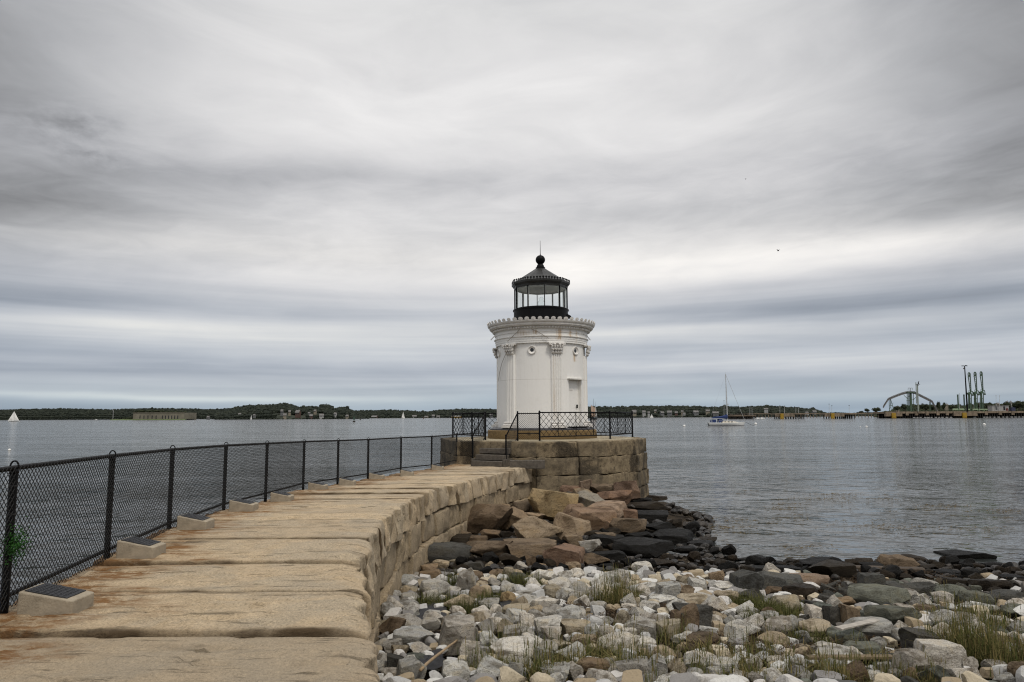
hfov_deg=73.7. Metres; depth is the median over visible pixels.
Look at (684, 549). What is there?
weedy rock
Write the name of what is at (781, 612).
grass tuft
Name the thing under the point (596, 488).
boulder
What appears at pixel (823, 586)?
slate rock
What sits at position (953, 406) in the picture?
tree
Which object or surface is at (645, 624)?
beach stone
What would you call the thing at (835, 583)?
slate rock
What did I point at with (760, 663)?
beach stone
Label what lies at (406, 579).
beach stone
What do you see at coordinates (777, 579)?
slate rock
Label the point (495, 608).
beach stone
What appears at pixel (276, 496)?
plaque block
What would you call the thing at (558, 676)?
beach stone
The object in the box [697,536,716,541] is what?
weedy rock
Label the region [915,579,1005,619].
grass tuft
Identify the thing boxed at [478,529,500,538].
boulder
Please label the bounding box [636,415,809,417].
shore land
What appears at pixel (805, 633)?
beach stone
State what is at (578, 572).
beach stone
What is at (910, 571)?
weedy rock
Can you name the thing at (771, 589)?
beach stone
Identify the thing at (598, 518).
boulder
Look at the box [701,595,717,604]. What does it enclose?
beach stone
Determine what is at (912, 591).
beach stone
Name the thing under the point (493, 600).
beach stone
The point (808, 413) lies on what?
pier trestle
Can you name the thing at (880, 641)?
beach stone
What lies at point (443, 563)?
beach stone
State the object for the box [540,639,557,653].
beach stone
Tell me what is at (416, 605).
beach stone
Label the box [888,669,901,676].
beach stone
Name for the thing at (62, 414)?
shore woods
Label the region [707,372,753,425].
sailboat
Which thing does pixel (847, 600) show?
beach stone
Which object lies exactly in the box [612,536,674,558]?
weedy rock
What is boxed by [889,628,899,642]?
beach stone
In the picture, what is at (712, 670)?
beach stone
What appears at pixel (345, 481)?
plaque block
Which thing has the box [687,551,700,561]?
weedy rock
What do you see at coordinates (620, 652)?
grass tuft
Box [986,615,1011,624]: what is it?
beach stone
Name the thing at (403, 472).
plaque block
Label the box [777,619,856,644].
turf patch
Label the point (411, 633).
beach stone
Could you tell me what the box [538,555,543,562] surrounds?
weedy rock
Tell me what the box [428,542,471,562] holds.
boulder
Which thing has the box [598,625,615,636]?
beach stone
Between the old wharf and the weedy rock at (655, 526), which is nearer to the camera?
the weedy rock at (655, 526)
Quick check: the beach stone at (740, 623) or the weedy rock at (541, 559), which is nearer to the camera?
the beach stone at (740, 623)
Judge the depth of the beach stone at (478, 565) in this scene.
15.02 m
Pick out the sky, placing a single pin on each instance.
(205, 204)
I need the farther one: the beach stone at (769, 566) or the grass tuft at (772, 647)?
the beach stone at (769, 566)
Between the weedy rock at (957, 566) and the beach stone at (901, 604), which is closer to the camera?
the beach stone at (901, 604)
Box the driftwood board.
[834,618,879,630]
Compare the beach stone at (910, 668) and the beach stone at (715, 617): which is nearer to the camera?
the beach stone at (910, 668)
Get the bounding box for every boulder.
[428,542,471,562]
[465,540,512,556]
[467,503,512,534]
[469,535,487,540]
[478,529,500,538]
[498,553,521,565]
[499,506,527,529]
[499,531,515,537]
[503,538,556,557]
[510,500,532,512]
[512,516,562,537]
[525,512,544,518]
[525,554,535,565]
[528,488,578,519]
[543,543,584,566]
[553,512,591,539]
[559,485,580,491]
[562,534,584,545]
[563,503,584,513]
[568,507,616,530]
[572,488,591,492]
[578,490,604,506]
[578,539,601,551]
[579,479,591,490]
[584,530,600,535]
[584,553,609,565]
[587,500,627,517]
[590,483,613,493]
[595,532,615,535]
[597,490,632,504]
[606,527,620,533]
[609,517,646,533]
[613,480,640,499]
[621,509,637,518]
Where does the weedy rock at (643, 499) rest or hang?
on the beach at (671, 516)
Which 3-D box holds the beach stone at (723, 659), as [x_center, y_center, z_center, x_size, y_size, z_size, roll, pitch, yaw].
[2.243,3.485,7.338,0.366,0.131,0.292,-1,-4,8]
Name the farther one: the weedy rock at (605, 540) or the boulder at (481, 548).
the weedy rock at (605, 540)
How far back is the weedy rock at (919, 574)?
13.99 m
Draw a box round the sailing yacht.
[8,412,18,420]
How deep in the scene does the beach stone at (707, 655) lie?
7.68 m
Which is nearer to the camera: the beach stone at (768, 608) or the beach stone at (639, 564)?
the beach stone at (768, 608)
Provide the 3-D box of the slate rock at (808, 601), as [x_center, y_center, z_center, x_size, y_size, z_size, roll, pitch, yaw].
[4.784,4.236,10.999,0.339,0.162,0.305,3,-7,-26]
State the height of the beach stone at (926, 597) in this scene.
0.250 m
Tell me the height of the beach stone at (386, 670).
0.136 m
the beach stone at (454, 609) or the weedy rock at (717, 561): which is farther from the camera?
the weedy rock at (717, 561)
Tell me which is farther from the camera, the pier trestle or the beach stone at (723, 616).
the pier trestle
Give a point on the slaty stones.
(905, 580)
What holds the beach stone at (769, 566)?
on the beach at (671, 516)
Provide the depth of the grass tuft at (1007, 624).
9.33 m
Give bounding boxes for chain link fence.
[0,433,457,613]
[457,434,471,455]
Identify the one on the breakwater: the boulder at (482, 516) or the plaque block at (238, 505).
the plaque block at (238, 505)
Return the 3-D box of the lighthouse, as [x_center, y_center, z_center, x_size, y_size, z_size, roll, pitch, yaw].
[1.339,-0.151,31.405,4.991,9.140,4.983,0,-6,0]
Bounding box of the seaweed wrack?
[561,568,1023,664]
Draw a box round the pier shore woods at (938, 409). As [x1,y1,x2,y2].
[873,401,1023,416]
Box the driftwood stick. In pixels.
[419,640,457,671]
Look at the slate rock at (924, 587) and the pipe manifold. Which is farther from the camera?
the pipe manifold
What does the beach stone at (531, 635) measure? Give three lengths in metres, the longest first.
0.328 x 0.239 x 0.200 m
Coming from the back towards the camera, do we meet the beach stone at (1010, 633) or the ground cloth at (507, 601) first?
the ground cloth at (507, 601)
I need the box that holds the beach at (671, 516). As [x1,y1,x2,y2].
[378,492,1020,681]
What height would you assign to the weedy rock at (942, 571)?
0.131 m
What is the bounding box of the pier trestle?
[745,413,874,417]
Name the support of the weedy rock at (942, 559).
on the beach at (671, 516)
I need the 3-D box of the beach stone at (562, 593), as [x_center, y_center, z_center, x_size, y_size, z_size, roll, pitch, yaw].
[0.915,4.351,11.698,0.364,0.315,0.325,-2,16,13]
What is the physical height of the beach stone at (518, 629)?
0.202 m
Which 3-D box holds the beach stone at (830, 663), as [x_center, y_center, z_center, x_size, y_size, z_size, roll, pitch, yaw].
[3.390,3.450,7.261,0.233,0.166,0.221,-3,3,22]
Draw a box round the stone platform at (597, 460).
[440,436,648,497]
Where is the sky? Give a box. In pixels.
[0,0,1023,412]
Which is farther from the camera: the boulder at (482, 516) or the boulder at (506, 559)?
the boulder at (482, 516)
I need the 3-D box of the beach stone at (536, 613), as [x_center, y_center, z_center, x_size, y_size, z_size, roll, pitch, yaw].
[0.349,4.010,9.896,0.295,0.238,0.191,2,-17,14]
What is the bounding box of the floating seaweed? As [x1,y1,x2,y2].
[673,489,1021,549]
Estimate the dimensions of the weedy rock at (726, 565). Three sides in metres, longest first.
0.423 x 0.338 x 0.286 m
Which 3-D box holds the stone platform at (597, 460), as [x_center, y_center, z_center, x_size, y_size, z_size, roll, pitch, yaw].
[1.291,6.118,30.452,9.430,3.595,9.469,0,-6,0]
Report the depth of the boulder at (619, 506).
21.93 m
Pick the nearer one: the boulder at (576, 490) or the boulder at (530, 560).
the boulder at (530, 560)
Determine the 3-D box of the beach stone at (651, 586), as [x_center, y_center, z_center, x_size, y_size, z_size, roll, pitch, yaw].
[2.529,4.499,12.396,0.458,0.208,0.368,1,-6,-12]
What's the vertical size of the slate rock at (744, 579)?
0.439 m
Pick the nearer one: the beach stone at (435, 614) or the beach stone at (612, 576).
the beach stone at (435, 614)
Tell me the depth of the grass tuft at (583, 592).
11.26 m
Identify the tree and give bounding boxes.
[919,403,928,410]
[948,404,957,408]
[1012,400,1023,410]
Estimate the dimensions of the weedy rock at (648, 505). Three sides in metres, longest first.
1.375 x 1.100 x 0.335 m
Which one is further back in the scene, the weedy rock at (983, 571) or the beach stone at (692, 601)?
the weedy rock at (983, 571)
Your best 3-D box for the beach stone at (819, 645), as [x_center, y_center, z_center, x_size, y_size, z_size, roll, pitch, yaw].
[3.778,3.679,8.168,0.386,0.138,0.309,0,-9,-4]
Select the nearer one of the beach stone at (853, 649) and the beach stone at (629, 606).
the beach stone at (853, 649)
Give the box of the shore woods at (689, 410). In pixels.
[588,405,826,417]
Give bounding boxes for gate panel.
[518,413,538,439]
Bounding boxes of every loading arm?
[967,372,973,410]
[973,372,979,410]
[979,371,985,410]
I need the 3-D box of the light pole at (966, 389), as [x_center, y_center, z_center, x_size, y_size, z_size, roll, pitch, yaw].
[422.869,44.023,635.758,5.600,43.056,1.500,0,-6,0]
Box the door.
[569,380,578,425]
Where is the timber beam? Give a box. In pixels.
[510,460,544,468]
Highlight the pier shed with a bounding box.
[987,405,1008,410]
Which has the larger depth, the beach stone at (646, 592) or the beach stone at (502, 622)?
the beach stone at (646, 592)
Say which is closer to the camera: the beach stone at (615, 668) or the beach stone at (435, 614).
the beach stone at (615, 668)
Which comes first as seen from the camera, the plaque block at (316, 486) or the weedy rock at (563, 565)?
the weedy rock at (563, 565)
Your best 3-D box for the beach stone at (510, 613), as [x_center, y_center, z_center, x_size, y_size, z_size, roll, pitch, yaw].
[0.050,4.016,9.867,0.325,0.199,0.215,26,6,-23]
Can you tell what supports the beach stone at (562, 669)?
on the beach at (671, 516)
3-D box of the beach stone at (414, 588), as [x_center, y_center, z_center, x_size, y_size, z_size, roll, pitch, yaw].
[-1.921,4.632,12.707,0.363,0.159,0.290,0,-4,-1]
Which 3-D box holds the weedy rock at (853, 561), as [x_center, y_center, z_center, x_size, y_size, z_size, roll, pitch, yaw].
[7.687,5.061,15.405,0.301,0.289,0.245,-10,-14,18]
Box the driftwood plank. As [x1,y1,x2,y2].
[805,654,892,659]
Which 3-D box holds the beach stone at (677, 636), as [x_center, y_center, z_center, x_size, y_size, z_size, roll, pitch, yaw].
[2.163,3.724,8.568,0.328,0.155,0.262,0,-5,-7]
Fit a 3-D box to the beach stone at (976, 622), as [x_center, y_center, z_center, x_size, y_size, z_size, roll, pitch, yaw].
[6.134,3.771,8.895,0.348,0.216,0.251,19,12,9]
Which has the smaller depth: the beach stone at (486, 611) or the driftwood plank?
the driftwood plank
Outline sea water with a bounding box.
[0,416,1023,604]
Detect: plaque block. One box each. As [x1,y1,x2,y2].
[17,583,93,616]
[116,536,165,558]
[177,513,214,529]
[229,498,258,511]
[270,491,293,501]
[308,482,327,489]
[339,477,355,485]
[369,472,384,478]
[400,469,413,475]
[432,464,443,469]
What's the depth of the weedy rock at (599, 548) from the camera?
16.76 m
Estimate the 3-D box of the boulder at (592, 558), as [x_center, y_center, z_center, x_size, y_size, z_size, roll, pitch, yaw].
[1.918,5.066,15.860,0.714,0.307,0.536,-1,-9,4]
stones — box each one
[376,566,1023,681]
[420,491,1023,580]
[800,570,1023,681]
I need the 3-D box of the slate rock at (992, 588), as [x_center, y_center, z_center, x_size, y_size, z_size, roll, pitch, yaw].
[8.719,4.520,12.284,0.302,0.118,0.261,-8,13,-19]
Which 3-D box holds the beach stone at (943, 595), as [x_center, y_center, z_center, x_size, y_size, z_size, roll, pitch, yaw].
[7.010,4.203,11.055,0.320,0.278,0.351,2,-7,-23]
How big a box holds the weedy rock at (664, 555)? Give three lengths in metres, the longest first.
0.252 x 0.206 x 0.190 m
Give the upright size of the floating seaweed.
0.050 m
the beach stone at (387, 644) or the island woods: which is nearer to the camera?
the beach stone at (387, 644)
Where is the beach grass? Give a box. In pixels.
[518,615,1006,681]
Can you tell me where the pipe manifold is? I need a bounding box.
[952,409,987,411]
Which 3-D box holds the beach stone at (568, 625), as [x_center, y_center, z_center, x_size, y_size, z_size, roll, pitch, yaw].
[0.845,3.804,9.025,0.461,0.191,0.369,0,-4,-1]
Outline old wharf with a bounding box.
[728,414,755,418]
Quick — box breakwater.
[0,464,531,681]
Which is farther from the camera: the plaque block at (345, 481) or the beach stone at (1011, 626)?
the plaque block at (345, 481)
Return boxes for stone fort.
[133,410,196,419]
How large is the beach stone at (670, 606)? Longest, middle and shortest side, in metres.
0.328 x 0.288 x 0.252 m
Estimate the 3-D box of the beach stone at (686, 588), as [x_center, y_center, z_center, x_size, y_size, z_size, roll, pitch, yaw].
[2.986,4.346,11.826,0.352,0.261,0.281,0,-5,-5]
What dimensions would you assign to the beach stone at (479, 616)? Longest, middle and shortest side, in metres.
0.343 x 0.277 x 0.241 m
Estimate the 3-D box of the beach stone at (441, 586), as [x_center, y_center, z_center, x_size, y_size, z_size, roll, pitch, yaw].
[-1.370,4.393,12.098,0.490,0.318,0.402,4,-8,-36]
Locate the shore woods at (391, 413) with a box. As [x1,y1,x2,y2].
[353,408,496,417]
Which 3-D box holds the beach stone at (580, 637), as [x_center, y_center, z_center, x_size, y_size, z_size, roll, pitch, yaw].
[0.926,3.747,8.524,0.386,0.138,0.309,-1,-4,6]
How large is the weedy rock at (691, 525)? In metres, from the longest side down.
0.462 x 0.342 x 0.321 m
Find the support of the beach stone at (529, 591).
on the beach at (671, 516)
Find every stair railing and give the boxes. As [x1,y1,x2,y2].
[472,411,485,457]
[505,411,518,458]
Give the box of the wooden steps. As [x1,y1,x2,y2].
[471,448,512,466]
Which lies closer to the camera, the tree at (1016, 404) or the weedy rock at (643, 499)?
the weedy rock at (643, 499)
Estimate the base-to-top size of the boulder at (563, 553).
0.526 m
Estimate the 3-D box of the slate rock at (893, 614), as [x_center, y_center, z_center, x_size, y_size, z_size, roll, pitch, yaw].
[5.337,3.843,9.577,0.693,0.295,0.554,0,-7,-5]
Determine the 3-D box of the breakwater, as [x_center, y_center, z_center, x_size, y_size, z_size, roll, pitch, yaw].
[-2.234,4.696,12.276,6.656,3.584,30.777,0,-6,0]
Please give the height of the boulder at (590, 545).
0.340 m
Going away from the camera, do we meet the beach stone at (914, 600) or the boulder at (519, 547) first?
the beach stone at (914, 600)
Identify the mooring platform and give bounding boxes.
[770,413,805,418]
[819,413,856,418]
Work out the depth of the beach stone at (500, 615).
9.56 m
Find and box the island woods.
[212,402,368,419]
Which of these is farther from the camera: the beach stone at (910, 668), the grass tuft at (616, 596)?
the grass tuft at (616, 596)
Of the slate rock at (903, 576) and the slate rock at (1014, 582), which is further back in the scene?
the slate rock at (903, 576)
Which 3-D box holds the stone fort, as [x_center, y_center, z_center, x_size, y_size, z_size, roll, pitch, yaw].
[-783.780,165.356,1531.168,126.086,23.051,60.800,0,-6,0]
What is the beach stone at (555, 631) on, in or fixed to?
on the beach at (671, 516)
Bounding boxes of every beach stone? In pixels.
[375,638,388,650]
[377,652,386,660]
[377,660,386,671]
[379,616,405,634]
[380,601,394,616]
[381,667,396,676]
[383,638,402,652]
[387,594,403,608]
[387,653,403,666]
[391,645,409,653]
[392,625,435,644]
[393,590,401,596]
[394,613,421,625]
[396,655,426,678]
[399,592,418,599]
[399,600,419,609]
[401,574,417,585]
[401,585,418,592]
[403,602,419,610]
[403,605,419,615]
[406,652,424,659]
[410,641,431,652]
[419,569,441,578]
[419,578,448,596]
[420,563,437,570]
[421,617,440,630]
[423,589,437,599]
[423,609,440,617]
[426,611,443,622]
[432,559,449,568]
[438,614,474,655]
[442,659,470,680]
[443,594,475,607]
[449,586,460,590]
[449,605,465,614]
[457,568,475,590]
[459,639,479,654]
[464,561,483,570]
[467,611,484,622]
[467,649,486,667]
[468,585,485,598]
[471,605,491,618]
[474,570,483,578]
[474,627,477,640]
[474,655,508,677]
[475,618,494,632]
[477,580,487,584]
[478,597,499,608]
[478,630,496,645]
[487,616,502,633]
[488,577,501,585]
[488,638,499,646]
[489,569,502,576]
[490,603,502,613]
[490,636,536,660]
[494,612,513,623]
[497,618,512,634]
[499,579,515,593]
[500,591,515,601]
[502,623,533,636]
[503,567,513,576]
[503,603,531,613]
[505,608,519,618]
[509,662,522,675]
[510,572,525,582]
[510,596,527,603]
[511,615,518,623]
[512,655,529,665]
[514,561,527,568]
[515,589,535,594]
[516,593,536,602]
[518,611,534,626]
[521,632,542,645]
[523,605,542,612]
[525,577,540,586]
[528,596,560,605]
[528,608,545,617]
[533,569,555,580]
[533,646,553,663]
[534,614,561,639]
[538,600,551,607]
[538,661,569,681]
[540,625,561,639]
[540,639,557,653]
[542,583,560,598]
[542,604,561,615]
[547,576,570,587]
[550,672,563,681]
[552,639,571,648]
[555,641,585,659]
[556,587,573,602]
[556,606,581,618]
[557,570,573,577]
[560,618,590,638]
[565,561,580,569]
[567,590,583,600]
[567,605,585,617]
[568,661,583,680]
[569,567,584,578]
[569,581,589,593]
[571,634,598,645]
[573,594,589,608]
[577,657,609,672]
[584,623,598,634]
[584,668,604,677]
[589,573,608,589]
[589,587,602,598]
[589,601,606,608]
[593,670,617,681]
[597,631,639,654]
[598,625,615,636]
[600,616,613,624]
[603,572,618,583]
[608,569,631,577]
[608,660,619,672]
[614,609,629,623]
[615,656,648,674]
[618,578,631,588]
[620,592,636,605]
[620,627,636,634]
[621,603,635,611]
[623,616,656,639]
[628,606,646,616]
[631,561,653,572]
[633,583,650,598]
[635,635,656,651]
[638,600,660,612]
[639,581,655,592]
[640,612,666,620]
[642,673,653,681]
[648,593,677,606]
[648,655,667,679]
[651,645,675,656]
[655,581,680,597]
[655,653,669,664]
[655,671,676,681]
[656,578,670,582]
[656,618,679,640]
[667,598,686,612]
[667,658,686,672]
[670,603,699,632]
[671,632,691,643]
[676,575,698,583]
[677,593,707,603]
[680,584,694,592]
[683,650,713,659]
[684,652,705,671]
[685,600,698,603]
[685,643,695,650]
[687,577,707,589]
[687,631,720,646]
[687,667,702,673]
[698,625,718,634]
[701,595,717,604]
[705,655,738,674]
[705,666,722,674]
[708,570,724,580]
[708,597,727,612]
[711,614,722,626]
[712,581,733,589]
[713,590,738,602]
[713,611,726,618]
[723,614,734,623]
[724,625,748,641]
[725,619,760,634]
[733,668,746,675]
[734,612,751,619]
[735,600,753,614]
[743,613,764,633]
[745,656,762,669]
[746,671,762,681]
[758,631,788,647]
[760,610,778,620]
[761,607,775,610]
[761,616,792,634]
[762,667,781,681]
[763,562,780,572]
[764,586,781,594]
[766,655,782,662]
[770,594,800,612]
[787,665,812,681]
[788,615,798,635]
[788,657,808,670]
[789,573,829,585]
[794,630,811,641]
[795,643,811,654]
[798,618,830,638]
[803,604,822,618]
[810,641,835,652]
[815,644,852,665]
[819,658,841,670]
[826,594,842,605]
[826,596,855,605]
[838,603,860,622]
[840,581,852,586]
[843,616,893,638]
[845,660,869,681]
[849,646,862,653]
[867,669,883,681]
[870,636,886,651]
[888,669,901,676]
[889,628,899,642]
[892,648,930,677]
[893,603,914,608]
[894,620,908,627]
[902,667,920,680]
[905,588,918,595]
[905,595,924,605]
[909,578,937,583]
[911,593,930,603]
[913,604,937,611]
[913,639,966,668]
[929,609,958,625]
[930,591,953,603]
[931,622,947,633]
[945,667,981,679]
[956,612,978,621]
[962,656,978,668]
[965,602,999,613]
[968,619,990,632]
[980,659,1006,666]
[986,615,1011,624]
[992,672,1015,681]
[1005,598,1023,603]
[1006,620,1023,631]
[1007,631,1022,640]
[1007,661,1023,676]
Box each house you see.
[295,410,300,417]
[712,411,718,415]
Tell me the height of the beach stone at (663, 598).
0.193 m
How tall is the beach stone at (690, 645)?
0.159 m
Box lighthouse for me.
[487,250,596,439]
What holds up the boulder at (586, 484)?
on the beach at (671, 516)
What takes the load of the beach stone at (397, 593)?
on the beach at (671, 516)
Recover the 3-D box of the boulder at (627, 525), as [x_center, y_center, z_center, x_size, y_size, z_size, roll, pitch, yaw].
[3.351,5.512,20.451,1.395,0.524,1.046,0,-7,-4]
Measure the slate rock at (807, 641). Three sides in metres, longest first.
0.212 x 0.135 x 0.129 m
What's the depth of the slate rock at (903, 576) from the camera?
13.78 m
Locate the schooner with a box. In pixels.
[591,399,596,418]
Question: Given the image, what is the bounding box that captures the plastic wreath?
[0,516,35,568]
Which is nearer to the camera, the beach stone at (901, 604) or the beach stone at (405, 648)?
the beach stone at (405, 648)
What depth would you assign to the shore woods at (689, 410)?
1408.91 m
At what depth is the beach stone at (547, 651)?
7.71 m
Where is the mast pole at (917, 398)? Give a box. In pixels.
[915,381,918,411]
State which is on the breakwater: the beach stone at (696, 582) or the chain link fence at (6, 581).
the chain link fence at (6, 581)
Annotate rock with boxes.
[450,533,473,542]
[454,564,468,568]
[455,557,466,564]
[479,566,492,573]
[482,551,499,563]
[487,537,509,540]
[531,562,546,570]
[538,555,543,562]
[543,559,555,566]
[558,562,568,569]
[585,550,625,562]
[587,534,623,546]
[593,545,602,551]
[599,563,614,568]
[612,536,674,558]
[614,562,623,567]
[620,558,631,566]
[624,531,653,537]
[630,501,667,509]
[631,559,649,562]
[634,497,651,501]
[637,510,668,522]
[646,522,675,530]
[647,495,667,500]
[648,559,656,567]
[652,528,694,544]
[654,558,676,566]
[659,553,667,558]
[668,519,681,527]
[672,546,696,553]
[672,602,712,630]
[675,563,686,569]
[685,521,699,530]
[687,540,714,548]
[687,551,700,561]
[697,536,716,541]
[708,546,718,553]
[713,558,733,565]
[718,561,738,569]
[721,544,736,554]
[723,568,736,573]
[726,554,737,561]
[729,569,764,589]
[738,554,764,560]
[739,588,762,600]
[740,565,754,571]
[745,555,763,564]
[752,565,764,571]
[758,571,802,588]
[762,556,775,564]
[775,565,802,572]
[782,583,818,599]
[783,558,795,563]
[797,614,809,619]
[798,635,809,643]
[799,557,843,565]
[800,599,818,603]
[801,565,809,570]
[808,559,856,580]
[813,601,831,607]
[817,594,829,602]
[820,583,836,592]
[821,605,840,625]
[823,590,834,594]
[826,581,838,588]
[826,626,865,644]
[837,587,847,596]
[842,640,881,653]
[844,558,859,564]
[847,583,910,604]
[854,558,872,561]
[856,565,925,573]
[857,572,885,584]
[859,562,884,565]
[860,565,871,572]
[863,604,921,624]
[880,569,895,578]
[885,565,902,579]
[886,581,936,595]
[898,627,943,647]
[899,573,912,579]
[900,554,927,561]
[900,675,918,681]
[907,568,914,576]
[911,570,925,578]
[917,564,934,569]
[917,665,950,681]
[925,568,933,574]
[926,559,934,563]
[931,561,945,568]
[932,584,966,600]
[933,549,996,558]
[933,568,960,574]
[939,556,945,563]
[941,577,967,585]
[945,555,959,564]
[952,564,960,569]
[956,575,968,578]
[956,589,995,604]
[960,584,971,589]
[961,563,973,567]
[961,569,978,574]
[962,558,975,562]
[967,579,1012,590]
[968,572,981,578]
[969,585,981,590]
[972,563,984,567]
[976,569,987,574]
[984,562,1002,566]
[986,586,1001,591]
[987,589,1023,600]
[990,625,1008,632]
[995,566,1006,573]
[998,573,1023,580]
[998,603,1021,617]
[1002,562,1013,567]
[1009,566,1021,573]
[1009,580,1018,586]
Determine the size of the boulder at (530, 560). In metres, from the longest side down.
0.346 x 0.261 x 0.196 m
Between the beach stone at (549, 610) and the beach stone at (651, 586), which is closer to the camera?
the beach stone at (549, 610)
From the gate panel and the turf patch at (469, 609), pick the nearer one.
the turf patch at (469, 609)
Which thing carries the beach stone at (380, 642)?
on the beach at (671, 516)
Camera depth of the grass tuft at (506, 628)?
8.43 m
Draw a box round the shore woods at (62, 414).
[0,407,221,419]
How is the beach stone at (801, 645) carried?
on the beach at (671, 516)
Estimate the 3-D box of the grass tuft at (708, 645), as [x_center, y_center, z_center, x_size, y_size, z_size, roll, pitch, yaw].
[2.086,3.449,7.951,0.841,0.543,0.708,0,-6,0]
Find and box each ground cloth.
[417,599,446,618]
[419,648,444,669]
[499,600,511,606]
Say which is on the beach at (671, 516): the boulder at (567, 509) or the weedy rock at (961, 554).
the boulder at (567, 509)
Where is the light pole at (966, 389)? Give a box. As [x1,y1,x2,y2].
[963,365,967,411]
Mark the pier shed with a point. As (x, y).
(996, 407)
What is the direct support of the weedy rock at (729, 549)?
on the beach at (671, 516)
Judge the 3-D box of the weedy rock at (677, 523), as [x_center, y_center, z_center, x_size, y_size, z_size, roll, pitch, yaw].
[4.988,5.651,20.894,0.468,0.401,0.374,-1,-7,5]
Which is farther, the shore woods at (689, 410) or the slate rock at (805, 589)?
the shore woods at (689, 410)
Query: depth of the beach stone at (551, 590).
11.93 m
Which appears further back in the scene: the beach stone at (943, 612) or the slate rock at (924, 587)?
the slate rock at (924, 587)
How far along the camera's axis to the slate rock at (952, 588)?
11.34 m
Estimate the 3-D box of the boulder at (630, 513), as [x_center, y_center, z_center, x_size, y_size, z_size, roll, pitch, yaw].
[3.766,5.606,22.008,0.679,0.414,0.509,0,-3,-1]
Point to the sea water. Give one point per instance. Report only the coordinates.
(976, 465)
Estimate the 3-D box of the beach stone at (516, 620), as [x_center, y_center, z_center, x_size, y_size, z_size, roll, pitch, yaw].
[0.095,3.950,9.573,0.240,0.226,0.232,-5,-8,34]
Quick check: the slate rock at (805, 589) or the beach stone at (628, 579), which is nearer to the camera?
the slate rock at (805, 589)
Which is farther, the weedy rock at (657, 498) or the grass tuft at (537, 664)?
the weedy rock at (657, 498)
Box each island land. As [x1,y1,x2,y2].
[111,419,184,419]
[275,412,345,418]
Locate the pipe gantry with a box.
[883,388,937,411]
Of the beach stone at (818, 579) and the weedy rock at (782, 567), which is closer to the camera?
the beach stone at (818, 579)
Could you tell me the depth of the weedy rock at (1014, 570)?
14.99 m
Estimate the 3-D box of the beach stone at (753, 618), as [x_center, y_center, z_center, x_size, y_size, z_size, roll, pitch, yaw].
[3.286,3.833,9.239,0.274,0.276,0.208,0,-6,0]
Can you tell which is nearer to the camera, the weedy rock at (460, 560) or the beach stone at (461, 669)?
the beach stone at (461, 669)
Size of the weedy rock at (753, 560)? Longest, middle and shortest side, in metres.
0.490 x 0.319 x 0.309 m
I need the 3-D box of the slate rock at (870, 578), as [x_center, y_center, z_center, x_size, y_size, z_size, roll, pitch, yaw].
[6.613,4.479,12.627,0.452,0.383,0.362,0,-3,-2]
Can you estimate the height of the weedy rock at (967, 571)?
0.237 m
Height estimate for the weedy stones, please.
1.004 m
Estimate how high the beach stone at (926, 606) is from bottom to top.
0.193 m
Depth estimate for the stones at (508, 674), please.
8.47 m
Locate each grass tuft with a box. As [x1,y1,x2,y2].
[449,627,516,678]
[476,605,532,649]
[509,627,588,681]
[529,624,615,673]
[570,581,594,599]
[578,565,648,609]
[581,610,628,658]
[586,613,692,675]
[649,604,694,642]
[657,624,727,657]
[678,635,772,681]
[724,612,790,666]
[760,637,869,681]
[776,605,804,617]
[805,634,892,681]
[864,641,959,681]
[890,595,1018,658]
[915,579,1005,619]
[923,594,1023,669]
[965,590,1021,630]
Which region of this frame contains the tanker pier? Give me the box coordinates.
[873,411,1023,417]
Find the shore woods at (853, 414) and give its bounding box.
[828,412,873,415]
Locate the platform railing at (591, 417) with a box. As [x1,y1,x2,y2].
[452,410,632,440]
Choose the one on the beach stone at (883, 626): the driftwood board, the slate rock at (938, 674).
the driftwood board
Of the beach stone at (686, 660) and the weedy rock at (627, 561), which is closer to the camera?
the beach stone at (686, 660)
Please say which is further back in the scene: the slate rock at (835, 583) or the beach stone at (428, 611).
the slate rock at (835, 583)
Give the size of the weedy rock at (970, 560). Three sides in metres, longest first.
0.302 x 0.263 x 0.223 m
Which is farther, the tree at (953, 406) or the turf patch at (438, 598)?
the tree at (953, 406)
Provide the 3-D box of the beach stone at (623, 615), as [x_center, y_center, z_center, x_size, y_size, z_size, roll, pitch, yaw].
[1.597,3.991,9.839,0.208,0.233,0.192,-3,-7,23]
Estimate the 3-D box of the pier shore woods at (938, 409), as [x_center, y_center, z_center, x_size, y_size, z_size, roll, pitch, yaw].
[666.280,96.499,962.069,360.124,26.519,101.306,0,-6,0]
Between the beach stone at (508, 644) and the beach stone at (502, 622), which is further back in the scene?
the beach stone at (502, 622)
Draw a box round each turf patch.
[404,587,475,610]
[433,570,478,585]
[437,590,506,613]
[476,586,516,604]
[495,569,548,586]
[715,588,758,604]
[724,589,777,613]
[734,605,783,631]
[754,595,804,615]
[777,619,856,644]
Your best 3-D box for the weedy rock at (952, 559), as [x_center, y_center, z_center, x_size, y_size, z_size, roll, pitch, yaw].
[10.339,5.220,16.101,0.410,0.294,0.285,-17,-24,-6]
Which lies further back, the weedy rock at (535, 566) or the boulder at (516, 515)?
the boulder at (516, 515)
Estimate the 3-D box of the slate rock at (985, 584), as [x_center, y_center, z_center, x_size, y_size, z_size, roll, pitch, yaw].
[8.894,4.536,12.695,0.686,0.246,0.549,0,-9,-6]
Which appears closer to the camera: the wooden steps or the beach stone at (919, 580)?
the beach stone at (919, 580)
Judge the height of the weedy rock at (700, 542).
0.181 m

